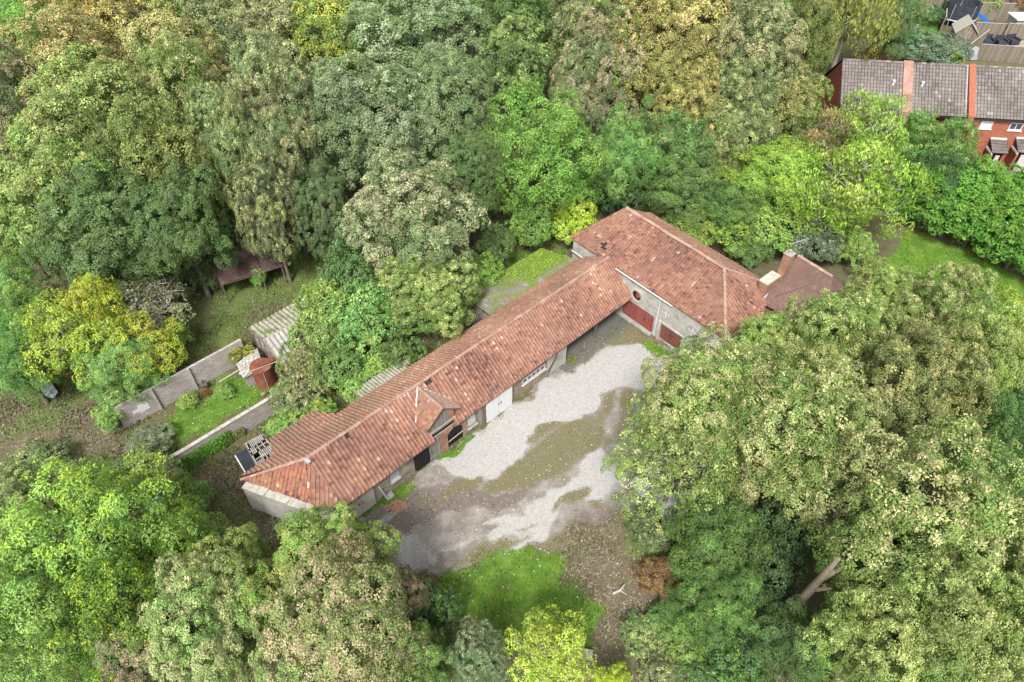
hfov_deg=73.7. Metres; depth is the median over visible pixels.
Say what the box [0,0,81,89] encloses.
ash tree
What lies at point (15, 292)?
ash tree
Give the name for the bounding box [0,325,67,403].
ash tree
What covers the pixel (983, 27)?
garden fence
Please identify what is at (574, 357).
creeper
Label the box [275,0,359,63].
woodland tree
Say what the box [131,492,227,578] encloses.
ash tree
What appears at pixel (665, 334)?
double door
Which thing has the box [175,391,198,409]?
bush
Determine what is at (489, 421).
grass
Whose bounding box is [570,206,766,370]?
coach barn
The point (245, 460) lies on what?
black shed
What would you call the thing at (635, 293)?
round window
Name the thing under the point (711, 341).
round window
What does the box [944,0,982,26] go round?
trampoline
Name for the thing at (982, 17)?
slide
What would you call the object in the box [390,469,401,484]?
window
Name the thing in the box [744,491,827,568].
bush
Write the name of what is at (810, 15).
woodland tree
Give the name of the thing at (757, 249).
bush
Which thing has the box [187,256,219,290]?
bush
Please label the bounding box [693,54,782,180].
sycamore tree
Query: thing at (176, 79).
sycamore tree
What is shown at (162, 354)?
tree
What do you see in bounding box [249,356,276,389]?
rusty tank
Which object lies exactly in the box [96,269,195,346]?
twiggy shrub
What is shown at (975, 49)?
covered barbecue
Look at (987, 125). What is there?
window
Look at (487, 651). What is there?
sycamore tree
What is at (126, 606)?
ash tree
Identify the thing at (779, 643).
ash tree
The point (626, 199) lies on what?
bush
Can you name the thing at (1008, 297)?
sycamore tree
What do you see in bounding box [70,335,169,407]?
ash tree
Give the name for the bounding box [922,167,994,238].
bush
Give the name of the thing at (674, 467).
sycamore tree
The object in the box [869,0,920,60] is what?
woodland tree
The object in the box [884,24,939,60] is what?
bush
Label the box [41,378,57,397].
metal sheet
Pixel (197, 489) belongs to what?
bush
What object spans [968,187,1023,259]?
bush
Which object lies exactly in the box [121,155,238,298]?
sycamore tree
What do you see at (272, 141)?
sycamore tree
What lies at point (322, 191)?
sycamore tree
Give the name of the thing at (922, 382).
sycamore tree
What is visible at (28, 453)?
bush
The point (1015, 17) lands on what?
garden shed
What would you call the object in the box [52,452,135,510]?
bush
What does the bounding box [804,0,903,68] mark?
drooping tree
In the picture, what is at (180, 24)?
woodland tree
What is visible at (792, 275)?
cottage
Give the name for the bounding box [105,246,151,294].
bush
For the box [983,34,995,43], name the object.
patio chair
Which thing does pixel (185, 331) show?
bush
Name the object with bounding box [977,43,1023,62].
garden fence
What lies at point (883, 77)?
terraced house
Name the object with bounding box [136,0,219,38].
woodland tree
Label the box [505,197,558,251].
bush
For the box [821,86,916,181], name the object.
drooping tree
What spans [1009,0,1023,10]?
bush
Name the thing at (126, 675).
sycamore tree
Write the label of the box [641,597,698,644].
bush
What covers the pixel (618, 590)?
bleached log
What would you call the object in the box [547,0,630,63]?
woodland tree
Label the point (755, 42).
sycamore tree
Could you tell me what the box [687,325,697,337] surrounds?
round window
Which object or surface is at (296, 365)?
bush
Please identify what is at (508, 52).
woodland tree
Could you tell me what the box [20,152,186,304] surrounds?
sycamore tree
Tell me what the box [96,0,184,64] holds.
woodland tree
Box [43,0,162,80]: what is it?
woodland tree
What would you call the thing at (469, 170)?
sycamore tree
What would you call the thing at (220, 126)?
sycamore tree
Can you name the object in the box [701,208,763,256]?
bush
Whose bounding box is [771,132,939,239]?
drooping tree
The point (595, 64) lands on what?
sycamore tree
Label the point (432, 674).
ash tree
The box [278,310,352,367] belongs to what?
bush
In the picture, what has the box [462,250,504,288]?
bush
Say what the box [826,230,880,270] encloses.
bush
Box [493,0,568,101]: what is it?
woodland tree
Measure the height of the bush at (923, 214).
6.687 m
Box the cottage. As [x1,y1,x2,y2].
[753,238,846,340]
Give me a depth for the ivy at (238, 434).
50.43 m
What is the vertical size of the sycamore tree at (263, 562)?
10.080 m
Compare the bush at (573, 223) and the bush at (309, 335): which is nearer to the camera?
the bush at (309, 335)
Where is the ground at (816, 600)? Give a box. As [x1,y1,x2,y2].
[0,0,1023,681]
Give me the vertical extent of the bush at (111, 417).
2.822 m
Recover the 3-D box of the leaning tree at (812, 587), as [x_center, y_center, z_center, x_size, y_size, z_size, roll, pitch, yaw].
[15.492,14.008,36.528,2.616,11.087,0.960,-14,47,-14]
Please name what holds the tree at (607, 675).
on the ground at (816, 600)
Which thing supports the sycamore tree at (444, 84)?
on the ground at (816, 600)
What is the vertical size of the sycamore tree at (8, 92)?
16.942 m
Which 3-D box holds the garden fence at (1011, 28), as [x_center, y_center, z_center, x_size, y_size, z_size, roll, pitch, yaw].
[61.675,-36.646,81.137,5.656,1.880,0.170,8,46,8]
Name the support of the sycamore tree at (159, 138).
on the ground at (816, 600)
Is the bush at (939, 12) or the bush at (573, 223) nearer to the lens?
the bush at (573, 223)
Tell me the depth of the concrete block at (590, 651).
39.37 m
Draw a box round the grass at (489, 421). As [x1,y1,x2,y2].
[1,179,1017,681]
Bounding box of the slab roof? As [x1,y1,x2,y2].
[236,348,259,386]
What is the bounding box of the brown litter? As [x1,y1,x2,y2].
[0,381,652,657]
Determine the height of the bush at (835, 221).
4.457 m
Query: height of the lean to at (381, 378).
2.801 m
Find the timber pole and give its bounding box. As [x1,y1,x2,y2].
[219,362,250,381]
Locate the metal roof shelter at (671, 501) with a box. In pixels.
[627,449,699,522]
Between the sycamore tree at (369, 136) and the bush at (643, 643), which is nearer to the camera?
the bush at (643, 643)
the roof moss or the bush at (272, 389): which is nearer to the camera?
the bush at (272, 389)
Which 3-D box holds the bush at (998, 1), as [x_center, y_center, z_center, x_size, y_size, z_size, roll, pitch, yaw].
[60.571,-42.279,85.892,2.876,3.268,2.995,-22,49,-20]
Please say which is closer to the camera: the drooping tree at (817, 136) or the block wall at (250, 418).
the block wall at (250, 418)
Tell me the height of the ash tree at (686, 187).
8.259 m
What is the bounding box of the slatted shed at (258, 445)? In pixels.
[245,434,272,464]
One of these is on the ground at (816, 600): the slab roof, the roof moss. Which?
the slab roof
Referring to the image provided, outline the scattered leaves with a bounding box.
[2,185,1014,681]
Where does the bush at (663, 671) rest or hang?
on the ground at (816, 600)
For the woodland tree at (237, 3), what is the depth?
80.11 m
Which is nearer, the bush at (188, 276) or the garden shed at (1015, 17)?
the bush at (188, 276)
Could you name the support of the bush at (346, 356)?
on the ground at (816, 600)
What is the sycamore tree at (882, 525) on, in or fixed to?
on the ground at (816, 600)
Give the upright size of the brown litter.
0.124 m
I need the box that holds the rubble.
[237,350,256,376]
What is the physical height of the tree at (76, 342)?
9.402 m
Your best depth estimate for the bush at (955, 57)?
75.37 m
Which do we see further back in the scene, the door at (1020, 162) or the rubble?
the door at (1020, 162)
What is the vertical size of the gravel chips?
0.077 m
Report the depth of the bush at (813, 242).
62.48 m
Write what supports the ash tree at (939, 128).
on the ground at (816, 600)
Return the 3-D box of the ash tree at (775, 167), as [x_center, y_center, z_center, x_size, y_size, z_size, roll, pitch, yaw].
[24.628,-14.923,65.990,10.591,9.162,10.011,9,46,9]
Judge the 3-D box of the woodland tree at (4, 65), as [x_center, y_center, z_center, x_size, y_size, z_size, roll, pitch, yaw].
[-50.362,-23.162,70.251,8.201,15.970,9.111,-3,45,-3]
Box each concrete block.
[384,491,394,500]
[554,648,592,659]
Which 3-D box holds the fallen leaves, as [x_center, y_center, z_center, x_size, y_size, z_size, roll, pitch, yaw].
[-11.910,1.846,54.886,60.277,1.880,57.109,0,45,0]
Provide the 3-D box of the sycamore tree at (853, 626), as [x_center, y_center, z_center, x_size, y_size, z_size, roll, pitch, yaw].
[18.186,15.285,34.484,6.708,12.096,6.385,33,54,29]
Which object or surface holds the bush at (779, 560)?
on the ground at (816, 600)
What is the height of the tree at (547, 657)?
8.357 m
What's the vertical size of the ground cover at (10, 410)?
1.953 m
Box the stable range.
[239,256,631,526]
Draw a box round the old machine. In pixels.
[198,380,211,397]
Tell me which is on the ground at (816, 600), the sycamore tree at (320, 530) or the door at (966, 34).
the sycamore tree at (320, 530)
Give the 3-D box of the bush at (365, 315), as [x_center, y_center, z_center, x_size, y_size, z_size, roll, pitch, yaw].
[-12.052,-1.252,54.727,6.381,7.242,6.038,30,52,27]
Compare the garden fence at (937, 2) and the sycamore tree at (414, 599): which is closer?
the sycamore tree at (414, 599)
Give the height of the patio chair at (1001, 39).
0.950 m
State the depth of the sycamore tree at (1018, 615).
32.95 m
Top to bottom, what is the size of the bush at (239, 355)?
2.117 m
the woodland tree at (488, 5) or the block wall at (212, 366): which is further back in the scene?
the woodland tree at (488, 5)
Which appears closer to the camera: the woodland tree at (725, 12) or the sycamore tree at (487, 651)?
the sycamore tree at (487, 651)
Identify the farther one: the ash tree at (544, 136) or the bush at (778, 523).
the ash tree at (544, 136)
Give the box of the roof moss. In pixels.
[502,248,566,282]
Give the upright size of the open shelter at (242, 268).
3.119 m
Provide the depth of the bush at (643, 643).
39.33 m
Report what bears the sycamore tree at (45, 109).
on the ground at (816, 600)
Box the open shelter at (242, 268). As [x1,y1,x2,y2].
[207,239,286,302]
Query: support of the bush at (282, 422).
on the ground at (816, 600)
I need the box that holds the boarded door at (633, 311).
[622,300,653,331]
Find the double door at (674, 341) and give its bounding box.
[670,332,681,347]
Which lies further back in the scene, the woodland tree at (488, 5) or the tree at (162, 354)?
the woodland tree at (488, 5)
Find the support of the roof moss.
on the lean to at (491, 300)
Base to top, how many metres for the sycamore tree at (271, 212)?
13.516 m
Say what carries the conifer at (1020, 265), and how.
on the ground at (816, 600)
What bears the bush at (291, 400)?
on the ground at (816, 600)
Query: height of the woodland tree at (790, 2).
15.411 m
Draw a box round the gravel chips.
[374,323,697,578]
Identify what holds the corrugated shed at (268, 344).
on the ground at (816, 600)
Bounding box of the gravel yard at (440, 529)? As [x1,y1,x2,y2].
[352,323,712,575]
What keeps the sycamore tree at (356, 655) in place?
on the ground at (816, 600)
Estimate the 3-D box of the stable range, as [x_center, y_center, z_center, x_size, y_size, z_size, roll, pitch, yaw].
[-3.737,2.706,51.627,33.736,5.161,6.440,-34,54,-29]
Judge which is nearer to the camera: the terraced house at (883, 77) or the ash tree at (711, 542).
the ash tree at (711, 542)
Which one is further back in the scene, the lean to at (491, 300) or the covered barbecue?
the covered barbecue
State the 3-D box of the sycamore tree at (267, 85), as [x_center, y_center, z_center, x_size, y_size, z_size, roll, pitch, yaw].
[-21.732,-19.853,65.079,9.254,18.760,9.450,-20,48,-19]
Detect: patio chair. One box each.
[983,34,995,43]
[994,35,1009,44]
[1006,33,1021,45]
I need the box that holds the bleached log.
[612,584,626,594]
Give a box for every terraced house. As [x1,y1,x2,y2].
[818,58,913,156]
[905,62,968,148]
[947,64,1023,170]
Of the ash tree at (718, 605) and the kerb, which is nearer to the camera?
the ash tree at (718, 605)
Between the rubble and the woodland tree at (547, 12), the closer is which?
the rubble
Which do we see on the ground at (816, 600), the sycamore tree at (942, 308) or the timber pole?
the sycamore tree at (942, 308)
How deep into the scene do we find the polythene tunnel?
45.64 m
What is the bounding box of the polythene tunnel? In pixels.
[143,465,173,506]
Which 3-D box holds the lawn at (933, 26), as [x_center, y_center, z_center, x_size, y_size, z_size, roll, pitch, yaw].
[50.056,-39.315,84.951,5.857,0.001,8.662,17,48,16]
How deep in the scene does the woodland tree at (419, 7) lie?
80.18 m
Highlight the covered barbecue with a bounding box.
[967,46,978,59]
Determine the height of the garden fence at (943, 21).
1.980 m
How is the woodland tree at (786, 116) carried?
on the ground at (816, 600)
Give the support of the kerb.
on the ground at (816, 600)
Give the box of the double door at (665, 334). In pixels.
[660,325,671,343]
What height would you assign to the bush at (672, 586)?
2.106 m
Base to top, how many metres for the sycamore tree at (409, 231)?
14.825 m
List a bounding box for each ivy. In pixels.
[175,430,232,472]
[230,427,245,441]
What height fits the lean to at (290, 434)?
3.106 m
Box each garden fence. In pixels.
[920,0,945,9]
[939,0,947,31]
[962,29,989,59]
[975,22,1008,36]
[977,2,1023,20]
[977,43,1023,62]
[1003,23,1023,39]
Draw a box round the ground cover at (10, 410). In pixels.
[0,172,819,681]
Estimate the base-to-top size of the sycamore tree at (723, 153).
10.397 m
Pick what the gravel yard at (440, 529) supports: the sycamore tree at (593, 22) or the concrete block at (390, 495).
the concrete block at (390, 495)
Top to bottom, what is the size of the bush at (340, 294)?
6.913 m
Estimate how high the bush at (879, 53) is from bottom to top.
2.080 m
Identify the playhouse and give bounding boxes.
[950,14,979,45]
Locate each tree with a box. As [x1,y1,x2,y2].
[0,0,76,43]
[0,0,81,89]
[0,0,130,131]
[0,37,69,128]
[0,73,53,178]
[0,132,139,277]
[0,157,51,278]
[0,253,68,351]
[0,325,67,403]
[0,451,222,640]
[0,458,84,558]
[0,529,122,681]
[4,39,187,177]
[13,288,144,389]
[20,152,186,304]
[25,537,192,681]
[34,0,115,36]
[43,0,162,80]
[54,272,141,343]
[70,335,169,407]
[83,90,232,263]
[91,603,212,681]
[95,309,187,387]
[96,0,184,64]
[116,0,235,127]
[120,23,236,162]
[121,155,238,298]
[122,546,270,681]
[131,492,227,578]
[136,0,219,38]
[176,0,258,98]
[181,522,295,659]
[182,80,267,238]
[223,0,325,107]
[223,147,310,282]
[225,0,309,39]
[225,29,331,165]
[238,105,326,255]
[247,526,429,681]
[260,501,404,651]
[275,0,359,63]
[288,0,377,145]
[289,158,362,270]
[299,49,440,197]
[331,0,414,81]
[332,141,490,296]
[340,0,503,116]
[362,561,433,644]
[375,249,484,339]
[380,618,457,681]
[385,0,458,32]
[398,40,495,188]
[439,0,525,85]
[440,128,510,244]
[444,612,510,681]
[475,8,552,116]
[479,76,609,232]
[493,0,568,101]
[499,603,599,681]
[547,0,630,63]
[548,0,656,138]
[549,27,629,163]
[579,102,664,214]
[592,660,632,681]
[600,391,744,528]
[607,0,740,102]
[610,0,689,61]
[625,93,715,200]
[626,322,779,488]
[634,146,730,229]
[635,43,732,148]
[662,485,771,612]
[665,546,766,655]
[681,0,756,37]
[692,102,746,197]
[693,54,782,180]
[695,170,771,236]
[697,0,809,112]
[712,131,829,220]
[714,342,895,526]
[724,310,810,396]
[729,589,834,681]
[758,59,833,152]
[766,0,824,47]
[768,277,907,400]
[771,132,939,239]
[780,0,843,128]
[780,556,851,629]
[781,104,856,183]
[793,554,955,681]
[796,412,1023,627]
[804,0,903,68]
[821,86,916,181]
[835,317,998,462]
[844,257,923,335]
[852,544,1023,681]
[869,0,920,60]
[878,260,1000,374]
[884,106,983,189]
[904,133,982,212]
[928,300,1023,435]
[940,377,1023,487]
[960,569,1023,679]
[969,459,1023,590]
[971,283,1023,369]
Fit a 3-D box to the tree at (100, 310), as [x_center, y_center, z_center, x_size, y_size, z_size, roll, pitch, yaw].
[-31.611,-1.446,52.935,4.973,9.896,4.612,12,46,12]
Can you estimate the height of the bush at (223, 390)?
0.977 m
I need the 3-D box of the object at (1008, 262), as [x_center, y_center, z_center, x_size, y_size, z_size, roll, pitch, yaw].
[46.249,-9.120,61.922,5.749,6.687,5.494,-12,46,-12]
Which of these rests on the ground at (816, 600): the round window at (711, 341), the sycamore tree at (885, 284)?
the sycamore tree at (885, 284)
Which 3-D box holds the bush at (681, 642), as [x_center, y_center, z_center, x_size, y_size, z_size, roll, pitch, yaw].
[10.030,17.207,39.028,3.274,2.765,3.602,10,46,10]
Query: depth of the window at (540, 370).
53.54 m
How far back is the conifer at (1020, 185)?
62.35 m
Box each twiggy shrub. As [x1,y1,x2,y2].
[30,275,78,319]
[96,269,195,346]
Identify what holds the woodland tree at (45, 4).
on the ground at (816, 600)
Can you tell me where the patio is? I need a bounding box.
[966,39,1023,58]
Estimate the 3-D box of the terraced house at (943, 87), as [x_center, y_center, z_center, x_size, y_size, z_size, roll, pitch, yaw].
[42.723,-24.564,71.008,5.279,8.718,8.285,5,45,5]
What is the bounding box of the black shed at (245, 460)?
[235,449,254,471]
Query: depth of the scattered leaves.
48.64 m
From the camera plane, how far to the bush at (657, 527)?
43.04 m
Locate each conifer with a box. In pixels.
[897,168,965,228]
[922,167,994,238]
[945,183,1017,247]
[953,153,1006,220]
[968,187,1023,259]
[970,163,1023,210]
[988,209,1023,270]
[999,170,1023,207]
[1010,244,1023,274]
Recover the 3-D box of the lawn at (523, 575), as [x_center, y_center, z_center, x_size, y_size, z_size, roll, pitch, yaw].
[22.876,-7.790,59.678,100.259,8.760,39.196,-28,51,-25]
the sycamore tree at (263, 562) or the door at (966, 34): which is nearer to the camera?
the sycamore tree at (263, 562)
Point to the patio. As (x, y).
(1021, 43)
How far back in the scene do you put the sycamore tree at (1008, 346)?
42.63 m
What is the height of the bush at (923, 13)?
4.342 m
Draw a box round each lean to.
[269,411,334,453]
[352,359,410,399]
[464,250,576,324]
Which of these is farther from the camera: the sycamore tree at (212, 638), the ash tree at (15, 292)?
the ash tree at (15, 292)
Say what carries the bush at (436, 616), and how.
on the ground at (816, 600)
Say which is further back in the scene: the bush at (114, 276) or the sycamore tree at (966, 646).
the bush at (114, 276)
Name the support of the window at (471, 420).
in the stable range
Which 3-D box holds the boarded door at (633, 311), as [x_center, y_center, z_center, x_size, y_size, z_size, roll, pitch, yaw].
[10.830,-2.276,58.810,0.120,1.810,3.390,-31,53,-27]
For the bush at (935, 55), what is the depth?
75.18 m
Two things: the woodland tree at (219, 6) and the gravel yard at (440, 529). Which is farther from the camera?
the woodland tree at (219, 6)
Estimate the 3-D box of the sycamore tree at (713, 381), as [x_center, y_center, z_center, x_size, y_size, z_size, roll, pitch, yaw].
[12.483,4.558,44.942,8.922,12.476,8.826,-29,52,-26]
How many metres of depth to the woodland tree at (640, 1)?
70.22 m
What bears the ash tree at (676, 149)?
on the ground at (816, 600)
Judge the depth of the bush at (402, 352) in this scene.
52.59 m
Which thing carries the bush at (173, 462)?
on the ground at (816, 600)
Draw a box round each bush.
[0,436,80,503]
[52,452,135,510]
[90,402,126,434]
[96,438,183,504]
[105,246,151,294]
[124,421,174,455]
[131,247,201,298]
[157,313,194,346]
[161,469,196,505]
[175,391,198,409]
[176,477,216,512]
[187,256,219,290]
[212,381,235,400]
[222,337,255,363]
[249,266,266,288]
[261,401,312,435]
[267,375,324,418]
[268,382,285,394]
[275,342,336,395]
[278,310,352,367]
[290,274,371,347]
[298,396,337,417]
[303,335,366,390]
[314,236,379,304]
[319,275,400,362]
[337,370,369,403]
[353,342,396,378]
[376,331,426,368]
[408,583,466,645]
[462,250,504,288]
[472,221,516,269]
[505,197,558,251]
[550,192,597,245]
[591,170,649,213]
[619,609,668,662]
[624,498,688,553]
[631,556,684,600]
[636,651,689,681]
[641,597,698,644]
[658,610,715,674]
[659,577,697,609]
[667,640,726,681]
[674,207,727,245]
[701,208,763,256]
[703,619,775,681]
[727,234,775,269]
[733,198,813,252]
[734,530,809,612]
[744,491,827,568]
[778,215,846,262]
[791,199,851,242]
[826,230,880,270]
[862,46,927,61]
[878,0,935,27]
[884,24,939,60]
[901,30,974,63]
[926,4,947,24]
[938,48,964,63]
[981,0,1002,12]
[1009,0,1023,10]
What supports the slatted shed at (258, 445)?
on the ground at (816, 600)
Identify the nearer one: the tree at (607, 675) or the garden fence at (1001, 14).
the tree at (607, 675)
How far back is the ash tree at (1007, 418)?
42.70 m
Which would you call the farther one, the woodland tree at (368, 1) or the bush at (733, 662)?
the woodland tree at (368, 1)
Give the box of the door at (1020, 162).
[1013,155,1023,170]
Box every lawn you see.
[151,27,1023,660]
[901,17,938,36]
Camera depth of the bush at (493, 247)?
61.73 m
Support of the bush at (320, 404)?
on the ground at (816, 600)
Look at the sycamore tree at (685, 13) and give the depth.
64.96 m
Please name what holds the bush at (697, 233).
on the ground at (816, 600)
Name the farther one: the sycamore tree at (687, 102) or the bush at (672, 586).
the sycamore tree at (687, 102)
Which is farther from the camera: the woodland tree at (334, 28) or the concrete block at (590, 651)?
the woodland tree at (334, 28)
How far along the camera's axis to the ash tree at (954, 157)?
63.03 m
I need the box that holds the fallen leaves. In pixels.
[0,178,800,681]
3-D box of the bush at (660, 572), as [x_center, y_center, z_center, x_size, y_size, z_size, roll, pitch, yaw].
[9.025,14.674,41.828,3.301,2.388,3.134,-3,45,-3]
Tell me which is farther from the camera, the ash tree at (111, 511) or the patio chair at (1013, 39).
the patio chair at (1013, 39)
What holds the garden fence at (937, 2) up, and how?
on the ground at (816, 600)
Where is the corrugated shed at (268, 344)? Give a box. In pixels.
[248,302,335,375]
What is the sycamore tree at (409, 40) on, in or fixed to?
on the ground at (816, 600)
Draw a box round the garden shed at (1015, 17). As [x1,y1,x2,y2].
[1006,12,1023,31]
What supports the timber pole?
on the slab roof
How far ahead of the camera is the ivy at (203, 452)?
48.95 m
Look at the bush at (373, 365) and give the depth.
52.61 m
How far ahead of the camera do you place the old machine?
53.57 m
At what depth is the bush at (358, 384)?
51.13 m
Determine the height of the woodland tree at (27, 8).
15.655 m
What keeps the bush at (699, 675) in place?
on the ground at (816, 600)
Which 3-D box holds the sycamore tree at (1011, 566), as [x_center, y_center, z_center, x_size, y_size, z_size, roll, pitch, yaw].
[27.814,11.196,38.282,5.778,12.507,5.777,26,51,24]
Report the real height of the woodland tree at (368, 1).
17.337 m
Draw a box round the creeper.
[568,354,576,364]
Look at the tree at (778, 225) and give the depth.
63.41 m
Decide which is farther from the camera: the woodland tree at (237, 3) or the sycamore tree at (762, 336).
the woodland tree at (237, 3)
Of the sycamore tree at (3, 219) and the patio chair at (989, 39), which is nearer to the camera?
the sycamore tree at (3, 219)
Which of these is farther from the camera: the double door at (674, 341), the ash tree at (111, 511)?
the double door at (674, 341)
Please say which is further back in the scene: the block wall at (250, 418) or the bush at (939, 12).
the bush at (939, 12)
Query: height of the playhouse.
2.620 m
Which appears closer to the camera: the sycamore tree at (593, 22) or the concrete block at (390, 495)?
the concrete block at (390, 495)
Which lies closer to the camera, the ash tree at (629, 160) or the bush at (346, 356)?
the bush at (346, 356)
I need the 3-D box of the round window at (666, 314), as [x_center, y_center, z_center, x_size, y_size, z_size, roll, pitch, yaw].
[12.599,-2.232,55.830,0.049,1.100,1.100,-31,53,-27]
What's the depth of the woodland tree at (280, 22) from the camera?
71.00 m
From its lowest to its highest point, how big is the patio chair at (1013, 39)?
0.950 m
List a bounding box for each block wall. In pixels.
[113,339,246,427]
[150,395,279,476]
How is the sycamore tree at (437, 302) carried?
on the ground at (816, 600)
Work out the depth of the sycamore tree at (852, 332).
44.79 m
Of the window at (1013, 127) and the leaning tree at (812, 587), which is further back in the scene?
the window at (1013, 127)
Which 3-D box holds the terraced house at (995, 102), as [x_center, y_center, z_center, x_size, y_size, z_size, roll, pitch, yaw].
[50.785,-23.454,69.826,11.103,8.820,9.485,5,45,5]
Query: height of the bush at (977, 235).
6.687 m
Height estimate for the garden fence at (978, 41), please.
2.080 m
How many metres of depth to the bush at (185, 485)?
44.95 m
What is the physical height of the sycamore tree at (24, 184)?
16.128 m
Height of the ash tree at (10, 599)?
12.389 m
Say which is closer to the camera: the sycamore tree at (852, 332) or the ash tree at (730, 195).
the sycamore tree at (852, 332)
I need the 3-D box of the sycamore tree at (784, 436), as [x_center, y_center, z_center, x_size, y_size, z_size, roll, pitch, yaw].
[17.014,6.104,41.957,9.622,14.591,8.993,20,48,19]
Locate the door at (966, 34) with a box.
[959,31,971,44]
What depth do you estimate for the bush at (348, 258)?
55.11 m
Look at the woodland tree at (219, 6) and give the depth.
80.39 m
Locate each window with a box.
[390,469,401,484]
[468,414,478,430]
[521,364,546,386]
[630,288,642,302]
[661,308,671,319]
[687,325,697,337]
[707,340,715,348]
[977,121,993,129]
[1006,123,1023,131]
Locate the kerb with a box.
[576,332,607,354]
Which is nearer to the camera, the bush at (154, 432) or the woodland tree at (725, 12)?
the bush at (154, 432)
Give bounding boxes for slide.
[978,12,990,22]
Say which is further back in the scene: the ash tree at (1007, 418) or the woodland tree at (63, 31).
the woodland tree at (63, 31)
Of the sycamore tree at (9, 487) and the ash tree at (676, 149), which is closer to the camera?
the sycamore tree at (9, 487)

